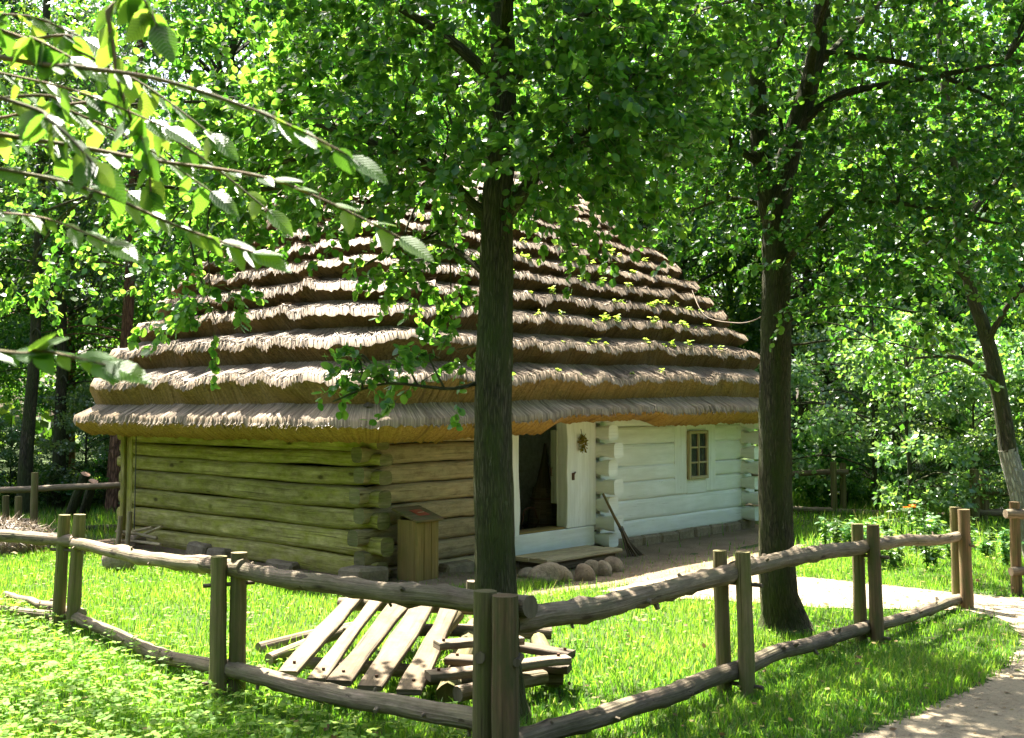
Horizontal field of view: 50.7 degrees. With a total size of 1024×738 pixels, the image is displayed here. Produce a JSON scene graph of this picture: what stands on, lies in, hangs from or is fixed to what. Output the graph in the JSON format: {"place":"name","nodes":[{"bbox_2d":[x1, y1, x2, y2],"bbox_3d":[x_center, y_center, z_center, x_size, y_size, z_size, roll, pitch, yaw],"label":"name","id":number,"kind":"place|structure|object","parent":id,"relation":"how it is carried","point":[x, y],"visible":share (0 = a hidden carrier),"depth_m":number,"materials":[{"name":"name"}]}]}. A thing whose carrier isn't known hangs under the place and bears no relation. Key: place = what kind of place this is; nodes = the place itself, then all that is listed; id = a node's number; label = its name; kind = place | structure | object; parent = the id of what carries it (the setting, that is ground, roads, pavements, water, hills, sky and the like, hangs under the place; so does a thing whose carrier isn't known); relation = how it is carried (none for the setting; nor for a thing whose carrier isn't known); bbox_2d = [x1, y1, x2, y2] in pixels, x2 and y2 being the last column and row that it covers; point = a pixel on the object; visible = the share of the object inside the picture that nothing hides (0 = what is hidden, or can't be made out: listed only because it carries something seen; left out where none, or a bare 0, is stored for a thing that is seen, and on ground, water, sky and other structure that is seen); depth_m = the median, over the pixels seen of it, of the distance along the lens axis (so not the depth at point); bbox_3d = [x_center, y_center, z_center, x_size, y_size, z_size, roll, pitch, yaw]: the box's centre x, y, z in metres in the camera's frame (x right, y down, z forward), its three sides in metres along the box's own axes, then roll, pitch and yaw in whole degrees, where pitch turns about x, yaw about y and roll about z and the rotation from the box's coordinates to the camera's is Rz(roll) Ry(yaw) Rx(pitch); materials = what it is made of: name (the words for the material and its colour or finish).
{"place":"outdoors","nodes":[
{"label":"outdoors","id":0,"kind":"place"},
{"bbox_2d":[0,0,433,384],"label":"branch","id":1,"kind":"object","parent":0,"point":[57,116],"visible":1,"depth_m":1.96,"materials":[{"name":"green plant"}]},
{"bbox_2d":[0,0,1022,416],"label":"sky","id":2,"kind":"structure","parent":0,"point":[904,58],"materials":[{"name":"white"}]},
{"bbox_2d":[0,638,1023,737],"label":"grass","id":3,"kind":"structure","parent":0,"point":[926,667],"depth_m":7.15,"materials":[{"name":"plant"}]},
{"bbox_2d":[0,417,1023,737],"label":"ground","id":4,"kind":"structure","parent":0,"point":[764,727],"depth_m":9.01,"materials":[{"name":"plant"}]},
{"bbox_2d":[0,408,20,486],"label":"shrub","id":5,"kind":"object","parent":4,"relation":"on","point":[4,453],"visible":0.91,"depth_m":20.73,"materials":[{"name":"green plant"}]},
{"bbox_2d":[0,456,38,509],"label":"bush","id":6,"kind":"object","parent":4,"relation":"on","point":[13,473],"visible":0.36,"depth_m":20.57,"materials":[{"name":"green plant"}]},
{"bbox_2d":[0,510,56,555],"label":"compost heap","id":7,"kind":"object","parent":4,"relation":"on","point":[15,547],"visible":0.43,"depth_m":14.31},
{"bbox_2d":[0,418,72,504],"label":"shrub","id":8,"kind":"object","parent":4,"relation":"on","point":[12,442],"visible":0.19,"depth_m":21.07,"materials":[{"name":"green plant"}]},
{"bbox_2d":[0,1,82,401],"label":"woodland tree","id":9,"kind":"object","parent":4,"relation":"on","point":[10,382],"visible":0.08,"depth_m":32.58,"materials":[{"name":"green plant"}]},
{"bbox_2d":[0,0,97,319],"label":"pine tree","id":10,"kind":"object","parent":4,"relation":"on","point":[33,12],"visible":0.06,"depth_m":24.82,"materials":[{"name":"green plant"}]},
{"bbox_2d":[33,464,84,509],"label":"bush","id":11,"kind":"object","parent":4,"relation":"on","point":[41,503],"visible":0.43,"depth_m":20.01,"materials":[{"name":"green plant"}]},
{"bbox_2d":[0,472,119,527],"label":"rail fence","id":12,"kind":"object","parent":4,"relation":"on","point":[34,489],"visible":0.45,"depth_m":16.46,"materials":[{"name":"brown wood"}]},
{"bbox_2d":[0,245,120,416],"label":"woodland tree","id":13,"kind":"object","parent":4,"relation":"on","point":[18,412],"visible":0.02,"depth_m":37.69,"materials":[{"name":"green plant"}]},
{"bbox_2d":[0,0,142,515],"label":"pine tree","id":14,"kind":"object","parent":4,"relation":"on","point":[26,455],"visible":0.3,"depth_m":19.44,"materials":[{"name":"green plant"}]},
{"bbox_2d":[33,378,109,504],"bbox_3d":[-8.045,1.494,20.687,1.994,2.672,2.272,-1,-2,15],"label":"shrub","id":15,"kind":"object","parent":4,"relation":"on","point":[79,404],"visible":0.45,"depth_m":20.25,"materials":[{"name":"green plant"}]},
{"bbox_2d":[65,472,89,521],"bbox_3d":[-7.363,2.201,18.270,0.605,0.942,0.174,-1,-2,27],"label":"leaning log","id":16,"kind":"object","parent":4,"relation":"on","point":[73,504],"visible":0.59,"depth_m":18.20,"materials":[{"name":"brown wood"}]},
{"bbox_2d":[49,399,109,491],"bbox_3d":[-8.815,1.736,22.559,1.917,2.256,1.452,-2,-3,45],"label":"shrub","id":17,"kind":"object","parent":4,"relation":"on","point":[90,445],"visible":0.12,"depth_m":22.17,"materials":[{"name":"green plant"}]},
{"bbox_2d":[60,463,105,507],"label":"bush","id":18,"kind":"object","parent":4,"relation":"on","point":[99,496],"visible":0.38,"depth_m":20.62,"materials":[{"name":"green plant"}]},
{"bbox_2d":[0,0,169,509],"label":"pine tree","id":19,"kind":"object","parent":4,"relation":"on","point":[59,434],"visible":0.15,"depth_m":20.40,"materials":[{"name":"green plant"}]},
{"bbox_2d":[0,0,171,473],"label":"pine tree","id":20,"kind":"object","parent":4,"relation":"on","point":[72,454],"visible":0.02,"depth_m":28.03,"materials":[{"name":"green plant"}]},
{"bbox_2d":[52,451,119,506],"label":"bush","id":21,"kind":"object","parent":4,"relation":"on","point":[92,473],"visible":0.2,"depth_m":20.20,"materials":[{"name":"green plant"}]},
{"bbox_2d":[78,479,97,518],"bbox_3d":[-7.296,2.281,18.589,0.506,0.797,0.168,-2,-3,37],"label":"leaning log","id":22,"kind":"object","parent":4,"relation":"on","point":[86,503],"visible":0.62,"depth_m":18.52,"materials":[{"name":"brown wood"}]},
{"bbox_2d":[0,29,184,472],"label":"woodland tree","id":23,"kind":"object","parent":4,"relation":"on","point":[15,338],"visible":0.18,"depth_m":22.64,"materials":[{"name":"green plant"}]},
{"bbox_2d":[101,544,134,571],"bbox_3d":[-4.679,2.266,12.877,0.394,0.350,0.376,0,-2,0],"label":"field stone","id":24,"kind":"object","parent":4,"relation":"on","point":[112,563],"visible":0.48,"depth_m":12.72,"materials":[{"name":"stone"}]},
{"bbox_2d":[54,168,188,381],"bbox_3d":[-12.547,-2.053,36.111,6.032,11.028,6.368,1,-2,-28],"label":"woodland tree","id":25,"kind":"object","parent":4,"relation":"on","point":[124,182],"visible":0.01,"depth_m":35.63,"materials":[{"name":"green plant"}]},
{"bbox_2d":[13,0,245,512],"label":"pine tree","id":26,"kind":"object","parent":4,"relation":"on","point":[114,453],"visible":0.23,"depth_m":19.85,"materials":[{"name":"green plant"}]},
{"bbox_2d":[51,0,335,341],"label":"woodland tree","id":27,"kind":"object","parent":4,"relation":"on","point":[203,69],"visible":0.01,"depth_m":28.14,"materials":[{"name":"green plant"}]},
{"bbox_2d":[39,0,370,324],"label":"woodland tree","id":28,"kind":"object","parent":4,"relation":"on","point":[236,48],"visible":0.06,"depth_m":23.43,"materials":[{"name":"green plant"}]},
{"bbox_2d":[0,598,526,737],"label":"ground elder","id":29,"kind":"object","parent":4,"relation":"on","point":[283,704],"visible":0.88,"depth_m":6.64,"materials":[{"name":"green plant"}]},
{"bbox_2d":[255,622,351,652],"bbox_3d":[-1.633,2.166,8.771,0.084,0.104,1.018,-2,-3,41],"label":"loose pole","id":30,"kind":"object","parent":4,"relation":"on","point":[275,642],"visible":0.44,"depth_m":8.52,"materials":[{"name":"wood"}]},
{"bbox_2d":[265,625,348,664],"bbox_3d":[-1.562,2.132,8.387,0.087,0.148,0.912,-1,-3,32],"label":"loose pole","id":31,"kind":"object","parent":4,"relation":"on","point":[283,652],"visible":0.53,"depth_m":8.12,"materials":[{"name":"wood"}]},
{"bbox_2d":[149,0,465,301],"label":"woodland tree","id":32,"kind":"object","parent":4,"relation":"on","point":[365,106],"visible":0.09,"depth_m":21.89,"materials":[{"name":"green plant"}]},
{"bbox_2d":[200,0,447,249],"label":"woodland tree","id":33,"kind":"object","parent":4,"relation":"on","point":[288,77],"visible":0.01,"depth_m":29.01,"materials":[{"name":"green plant"}]},
{"bbox_2d":[278,576,474,695],"bbox_3d":[-0.922,2.025,8.659,1.389,0.444,4.160,0,-2,-3],"label":"slatted panel","id":34,"kind":"object","parent":4,"relation":"on","point":[379,671],"visible":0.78,"depth_m":7.47,"materials":[{"name":"brown wood"}]},
{"bbox_2d":[73,137,759,581],"bbox_3d":[-0.795,-0.280,16.973,7.000,6.138,10.070,-2,-3,42],"label":"log cabin","id":35,"kind":"object","parent":4,"relation":"on","point":[259,457],"visible":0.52,"depth_m":13.96,"materials":[{"name":"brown wood"}]},
{"bbox_2d":[527,443,556,528],"bbox_3d":[0.444,1.659,15.257,0.473,1.222,0.473,-2,-3,42],"label":"butter churn","id":36,"kind":"object","parent":35,"relation":"on","point":[543,505],"visible":0.73,"depth_m":15.11,"materials":[{"name":"brown wood"}]},
{"bbox_2d":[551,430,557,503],"bbox_3d":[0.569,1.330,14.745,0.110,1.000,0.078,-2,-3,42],"label":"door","id":37,"kind":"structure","parent":35,"relation":"in","point":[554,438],"depth_m":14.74,"materials":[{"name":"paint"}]},
{"bbox_2d":[578,431,588,452],"bbox_3d":[0.977,0.989,14.811,0.079,0.335,0.210,-2,-3,42],"label":"herb wreath","id":38,"kind":"object","parent":35,"relation":"hanging from","point":[583,441],"visible":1,"depth_m":14.80,"materials":[{"name":"brown plant"}]},
{"bbox_2d":[687,430,708,479],"bbox_3d":[2.934,1.352,17.065,0.060,0.760,0.560,-2,-3,42],"label":"window","id":39,"kind":"structure","parent":35,"relation":"in","point":[697,441],"depth_m":17.05,"materials":[{"name":"brown wood"}]},
{"bbox_2d":[95,524,802,594],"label":"bare earth","id":40,"kind":"structure","parent":4,"relation":"on","point":[692,545],"depth_m":14.31,"materials":[{"name":"soil"}]},
{"bbox_2d":[111,511,162,547],"bbox_3d":[-5.221,2.211,14.737,1.252,0.526,0.396,-2,-3,42],"label":"stake rack","id":41,"kind":"object","parent":40,"relation":"on","point":[120,533],"visible":0.77,"depth_m":14.80,"materials":[{"name":"wood"}]},
{"bbox_2d":[392,505,443,581],"bbox_3d":[-1.057,1.959,12.137,0.407,0.810,0.440,-2,-3,39],"label":"trash bin","id":42,"kind":"object","parent":40,"relation":"on","point":[417,556],"visible":0.97,"depth_m":12.02,"materials":[{"name":"brown wood"}]},
{"bbox_2d":[0,538,1023,737],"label":"clover","id":43,"kind":"object","parent":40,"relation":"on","point":[543,686],"visible":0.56,"depth_m":8.63,"materials":[{"name":"green plant"}]},
{"bbox_2d":[561,565,572,581],"bbox_3d":[0.577,2.365,12.415,0.240,0.232,0.245,0,-2,0],"label":"edging stone","id":44,"kind":"object","parent":40,"relation":"on","point":[568,575],"visible":0.45,"depth_m":12.32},
{"bbox_2d":[515,545,622,568],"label":"step","id":45,"kind":"structure","parent":40,"relation":"on","point":[571,557],"depth_m":13.58,"materials":[{"name":"brown wood"}]},
{"bbox_2d":[602,493,642,556],"bbox_3d":[1.521,2.111,14.662,0.603,0.861,0.177,1,-2,-19],"label":"besom broom","id":46,"kind":"object","parent":40,"relation":"on","point":[631,547],"visible":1,"depth_m":14.65,"materials":[{"name":"brown wood"}]},
{"bbox_2d":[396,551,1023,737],"bbox_3d":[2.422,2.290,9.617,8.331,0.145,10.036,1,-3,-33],"label":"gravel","id":47,"kind":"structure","parent":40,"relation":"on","point":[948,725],"depth_m":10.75,"materials":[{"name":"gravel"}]},
{"bbox_2d":[0,0,909,725],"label":"pear tree","id":48,"kind":"object","parent":4,"relation":"on","point":[502,66],"visible":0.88,"depth_m":6.57,"materials":[{"name":"green plant"}]},
{"bbox_2d":[357,15,610,183],"bbox_3d":[-1.131,-2.613,24.625,7.091,11.275,7.303,1,-3,-32],"label":"woodland tree","id":49,"kind":"object","parent":4,"relation":"on","point":[449,114],"visible":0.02,"depth_m":24.89,"materials":[{"name":"green plant"}]},
{"bbox_2d":[0,507,974,737],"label":"rail fence","id":50,"kind":"object","parent":4,"relation":"on","point":[501,621],"visible":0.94,"depth_m":7.07,"materials":[{"name":"brown wood"}]},
{"bbox_2d":[419,611,575,702],"bbox_3d":[-0.164,1.983,7.840,1.201,0.380,2.450,0,-2,0],"label":"plank stack","id":51,"kind":"object","parent":4,"relation":"on","point":[548,665],"visible":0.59,"depth_m":7.09,"materials":[{"name":"wood"}]},
{"bbox_2d":[0,472,1009,551],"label":"grass","id":52,"kind":"structure","parent":4,"relation":"on","point":[101,513],"depth_m":18.31,"materials":[{"name":"plant"}]},
{"bbox_2d":[0,542,1021,737],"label":"fallen leaves","id":53,"kind":"object","parent":4,"relation":"on","point":[642,636],"visible":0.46,"depth_m":8.56,"materials":[{"name":"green plant"}]},
{"bbox_2d":[0,52,1022,453],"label":"wood","id":54,"kind":"object","parent":4,"relation":"on","point":[42,426],"visible":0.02,"depth_m":49.33,"materials":[{"name":"green plant"}]},
{"bbox_2d":[528,562,563,582],"bbox_3d":[0.384,2.351,12.309,0.412,0.305,0.289,0,-2,0],"label":"edging stone","id":55,"kind":"object","parent":4,"relation":"on","point":[547,571],"visible":0.66,"depth_m":12.22,"materials":[{"name":"stone"}]},
{"bbox_2d":[416,0,723,277],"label":"woodland tree","id":56,"kind":"object","parent":4,"relation":"on","point":[481,122],"visible":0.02,"depth_m":24.45,"materials":[{"name":"green plant"}]},
{"bbox_2d":[574,563,594,580],"bbox_3d":[0.845,2.389,12.556,0.243,0.261,0.230,0,-2,0],"label":"edging stone","id":57,"kind":"object","parent":4,"relation":"on","point":[584,572],"visible":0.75,"depth_m":12.48,"materials":[{"name":"stone"}]},
{"bbox_2d":[585,559,598,575],"bbox_3d":[0.966,2.421,12.981,0.247,0.272,0.183,0,-2,0],"label":"edging stone","id":58,"kind":"object","parent":4,"relation":"on","point":[592,564],"visible":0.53,"depth_m":12.92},
{"bbox_2d":[598,560,611,575],"bbox_3d":[1.104,2.422,13.002,0.203,0.249,0.223,0,-2,0],"label":"edging stone","id":59,"kind":"object","parent":4,"relation":"on","point":[604,568],"visible":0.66,"depth_m":12.92,"materials":[{"name":"stone"}]},
{"bbox_2d":[604,556,623,572],"bbox_3d":[1.252,2.430,13.316,0.257,0.233,0.246,0,-2,0],"label":"edging stone","id":60,"kind":"object","parent":4,"relation":"on","point":[616,564],"visible":0.61,"depth_m":13.24,"materials":[{"name":"stone"}]},
{"bbox_2d":[516,33,713,250],"bbox_3d":[2.190,-3.744,29.365,7.053,13.993,7.264,2,-3,-41],"label":"woodland tree","id":61,"kind":"object","parent":4,"relation":"on","point":[644,223],"visible":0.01,"depth_m":27.93,"materials":[{"name":"green plant"}]},
{"bbox_2d":[568,0,834,299],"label":"woodland tree","id":62,"kind":"object","parent":4,"relation":"on","point":[722,227],"visible":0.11,"depth_m":25.94,"materials":[{"name":"green plant"}]},
{"bbox_2d":[421,0,1023,635],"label":"forked tree","id":63,"kind":"object","parent":4,"relation":"on","point":[771,190],"visible":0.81,"depth_m":8.91,"materials":[{"name":"green plant"}]},
{"bbox_2d":[664,72,863,371],"bbox_3d":[6.543,-3.293,32.480,7.935,13.298,8.171,1,-2,-26],"label":"woodland tree","id":64,"kind":"object","parent":4,"relation":"on","point":[796,265],"visible":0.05,"depth_m":31.30,"materials":[{"name":"green plant"}]},
{"bbox_2d":[631,0,905,480],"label":"woodland tree","id":65,"kind":"object","parent":4,"relation":"on","point":[749,328],"visible":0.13,"depth_m":27.93,"materials":[{"name":"green plant"}]},
{"bbox_2d":[708,106,922,464],"bbox_3d":[9.358,-2.460,32.503,6.326,11.527,6.212,1,-2,-26],"label":"woodland tree","id":66,"kind":"object","parent":4,"relation":"on","point":[837,379],"visible":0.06,"depth_m":31.23,"materials":[{"name":"green plant"}]},
{"bbox_2d":[704,6,930,440],"bbox_3d":[10.484,-4.663,38.660,8.991,16.618,8.731,-2,-3,40],"label":"woodland tree","id":67,"kind":"object","parent":4,"relation":"on","point":[801,411],"depth_m":38.40,"materials":[{"name":"green plant"}]},
{"bbox_2d":[815,516,833,543],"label":"flower bed plant","id":68,"kind":"object","parent":4,"relation":"on","point":[825,527],"visible":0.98,"depth_m":14.96,"materials":[{"name":"green plant"}]},
{"bbox_2d":[755,326,904,493],"bbox_3d":[6.772,1.035,23.122,3.326,3.911,2.919,-1,-2,31],"label":"shrub","id":69,"kind":"object","parent":4,"relation":"on","point":[816,350],"visible":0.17,"depth_m":22.97,"materials":[{"name":"green plant"}]},
{"bbox_2d":[792,432,868,506],"bbox_3d":[5.916,2.069,21.279,1.921,1.681,1.752,-2,-3,36],"label":"bush","id":70,"kind":"object","parent":4,"relation":"on","point":[809,490],"visible":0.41,"depth_m":20.85,"materials":[{"name":"green plant"}]},
{"bbox_2d":[829,515,843,542],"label":"flower bed plant","id":71,"kind":"object","parent":4,"relation":"on","point":[836,538],"visible":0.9,"depth_m":14.70,"materials":[{"name":"green plant"}]},
{"bbox_2d":[744,462,946,515],"bbox_3d":[6.027,2.241,19.973,3.722,1.051,0.450,-1,-2,22],"label":"rail fence","id":72,"kind":"object","parent":4,"relation":"on","point":[833,471],"visible":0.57,"depth_m":19.93,"materials":[{"name":"brown wood"}]},
{"bbox_2d":[839,522,852,541],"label":"flower bed plant","id":73,"kind":"object","parent":4,"relation":"on","point":[847,533],"visible":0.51,"depth_m":14.51,"materials":[{"name":"green plant"}]},
{"bbox_2d":[811,451,893,503],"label":"bush","id":74,"kind":"object","parent":4,"relation":"on","point":[855,490],"visible":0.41,"depth_m":20.67,"materials":[{"name":"green plant"}]},
{"bbox_2d":[751,313,983,509],"bbox_3d":[6.548,0.931,20.620,4.193,3.996,3.754,-2,-3,35],"label":"shrub","id":75,"kind":"object","parent":4,"relation":"on","point":[816,427],"visible":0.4,"depth_m":20.37,"materials":[{"name":"green plant"}]},
{"bbox_2d":[797,120,951,441],"bbox_3d":[13.075,-3.143,38.849,6.363,13.416,6.248,1,-2,-31],"label":"woodland tree","id":76,"kind":"object","parent":4,"relation":"on","point":[817,392],"visible":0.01,"depth_m":39.24,"materials":[{"name":"green plant"}]},
{"bbox_2d":[732,0,1023,557],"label":"limewashed tree","id":77,"kind":"object","parent":4,"relation":"on","point":[1008,452],"visible":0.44,"depth_m":13.15,"materials":[{"name":"green plant"}]},
{"bbox_2d":[849,452,907,505],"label":"bush","id":78,"kind":"object","parent":4,"relation":"on","point":[868,457],"visible":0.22,"depth_m":21.42,"materials":[{"name":"green plant"}]},
{"bbox_2d":[883,547,902,568],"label":"flower bed plant","id":79,"kind":"object","parent":4,"relation":"on","point":[893,561],"visible":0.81,"depth_m":12.90,"materials":[{"name":"green plant"}]},
{"bbox_2d":[795,0,992,455],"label":"woodland tree","id":80,"kind":"object","parent":4,"relation":"on","point":[892,145],"visible":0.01,"depth_m":35.80,"materials":[{"name":"green plant"}]},
{"bbox_2d":[887,501,909,546],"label":"orange flower","id":81,"kind":"object","parent":4,"relation":"on","point":[901,522],"visible":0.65,"depth_m":14.51,"materials":[{"name":"green plant"}]},
{"bbox_2d":[901,497,916,546],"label":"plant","id":82,"kind":"object","parent":4,"relation":"on","point":[911,526],"visible":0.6,"depth_m":14.71,"materials":[{"name":"green plant"}]},
{"bbox_2d":[796,0,1023,426],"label":"woodland tree","id":83,"kind":"object","parent":4,"relation":"on","point":[919,295],"visible":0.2,"depth_m":26.00,"materials":[{"name":"green plant"}]},
{"bbox_2d":[830,310,996,522],"bbox_3d":[6.785,0.935,18.577,2.450,3.805,3.234,1,-2,-25],"label":"shrub","id":84,"kind":"object","parent":4,"relation":"on","point":[946,498],"visible":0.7,"depth_m":17.81,"materials":[{"name":"green plant"}]},
{"bbox_2d":[879,444,955,505],"bbox_3d":[8.018,2.168,21.299,1.561,1.406,1.674,-1,-2,21],"label":"bush","id":85,"kind":"object","parent":4,"relation":"on","point":[932,471],"visible":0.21,"depth_m":21.16,"materials":[{"name":"green plant"}]},
{"bbox_2d":[908,499,929,552],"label":"orange flower","id":86,"kind":"object","parent":4,"relation":"on","point":[921,518],"visible":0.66,"depth_m":14.21,"materials":[{"name":"green plant"}]},
{"bbox_2d":[916,527,934,567],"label":"flower bed plant","id":87,"kind":"object","parent":4,"relation":"on","point":[926,554],"visible":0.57,"depth_m":12.86,"materials":[{"name":"green plant"}]},
{"bbox_2d":[834,296,1022,489],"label":"shrub","id":88,"kind":"object","parent":4,"relation":"on","point":[957,310],"visible":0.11,"depth_m":22.58,"materials":[{"name":"green plant"}]},
{"bbox_2d":[924,545,946,564],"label":"flower bed plant","id":89,"kind":"object","parent":4,"relation":"on","point":[936,554],"visible":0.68,"depth_m":13.18,"materials":[{"name":"green plant"}]},
{"bbox_2d":[872,0,1023,354],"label":"woodland tree","id":90,"kind":"object","parent":4,"relation":"on","point":[997,271],"visible":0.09,"depth_m":23.29,"materials":[{"name":"green plant"}]},
{"bbox_2d":[916,445,999,505],"bbox_3d":[8.675,2.170,21.114,1.599,1.400,1.459,2,-3,-43],"label":"bush","id":91,"kind":"object","parent":4,"relation":"on","point":[926,464],"visible":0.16,"depth_m":20.90,"materials":[{"name":"green plant"}]},
{"bbox_2d":[897,354,1023,517],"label":"shrub","id":92,"kind":"object","parent":4,"relation":"on","point":[976,441],"visible":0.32,"depth_m":18.64,"materials":[{"name":"green plant"}]},
{"bbox_2d":[905,17,1023,383],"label":"woodland tree","id":93,"kind":"object","parent":4,"relation":"on","point":[1019,301],"depth_m":29.92,"materials":[{"name":"green plant"}]},
{"bbox_2d":[922,436,1022,501],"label":"bush","id":94,"kind":"object","parent":4,"relation":"on","point":[979,464],"visible":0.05,"depth_m":22.18,"materials":[{"name":"green plant"}]},
{"bbox_2d":[961,469,1008,524],"bbox_3d":[8.853,2.167,17.868,2.887,1.041,1.179,0,-2,0],"label":"rail fence","id":95,"kind":"object","parent":4,"relation":"on","point":[983,510],"visible":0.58,"depth_m":17.76,"materials":[{"name":"brown wood"}]},
{"bbox_2d":[975,540,996,557],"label":"flower bed plant","id":96,"kind":"object","parent":4,"relation":"on","point":[985,544],"visible":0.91,"depth_m":13.73,"materials":[{"name":"green plant"}]},
{"bbox_2d":[949,326,1023,504],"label":"shrub","id":97,"kind":"object","parent":4,"relation":"on","point":[1002,341],"visible":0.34,"depth_m":19.22,"materials":[{"name":"green plant"}]},
{"bbox_2d":[953,341,1023,450],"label":"shrub","id":98,"kind":"object","parent":4,"relation":"on","point":[1019,369],"visible":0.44,"depth_m":18.77,"materials":[{"name":"green plant"}]},
{"bbox_2d":[977,526,1000,552],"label":"flower bed plant","id":99,"kind":"object","parent":4,"relation":"on","point":[991,537],"visible":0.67,"depth_m":13.97,"materials":[{"name":"green plant"}]},
{"bbox_2d":[997,541,1009,564],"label":"flower bed plant","id":100,"kind":"object","parent":4,"relation":"on","point":[1005,552],"visible":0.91,"depth_m":13.21,"materials":[{"name":"green plant"}]},
{"bbox_2d":[1003,501,1023,595],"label":"rail fence","id":101,"kind":"object","parent":4,"relation":"on","point":[1014,513],"visible":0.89,"depth_m":11.05,"materials":[{"name":"wood"}]},
{"bbox_2d":[601,575,1023,737],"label":"path","id":102,"kind":"structure","parent":0,"point":[981,721],"depth_m":7.33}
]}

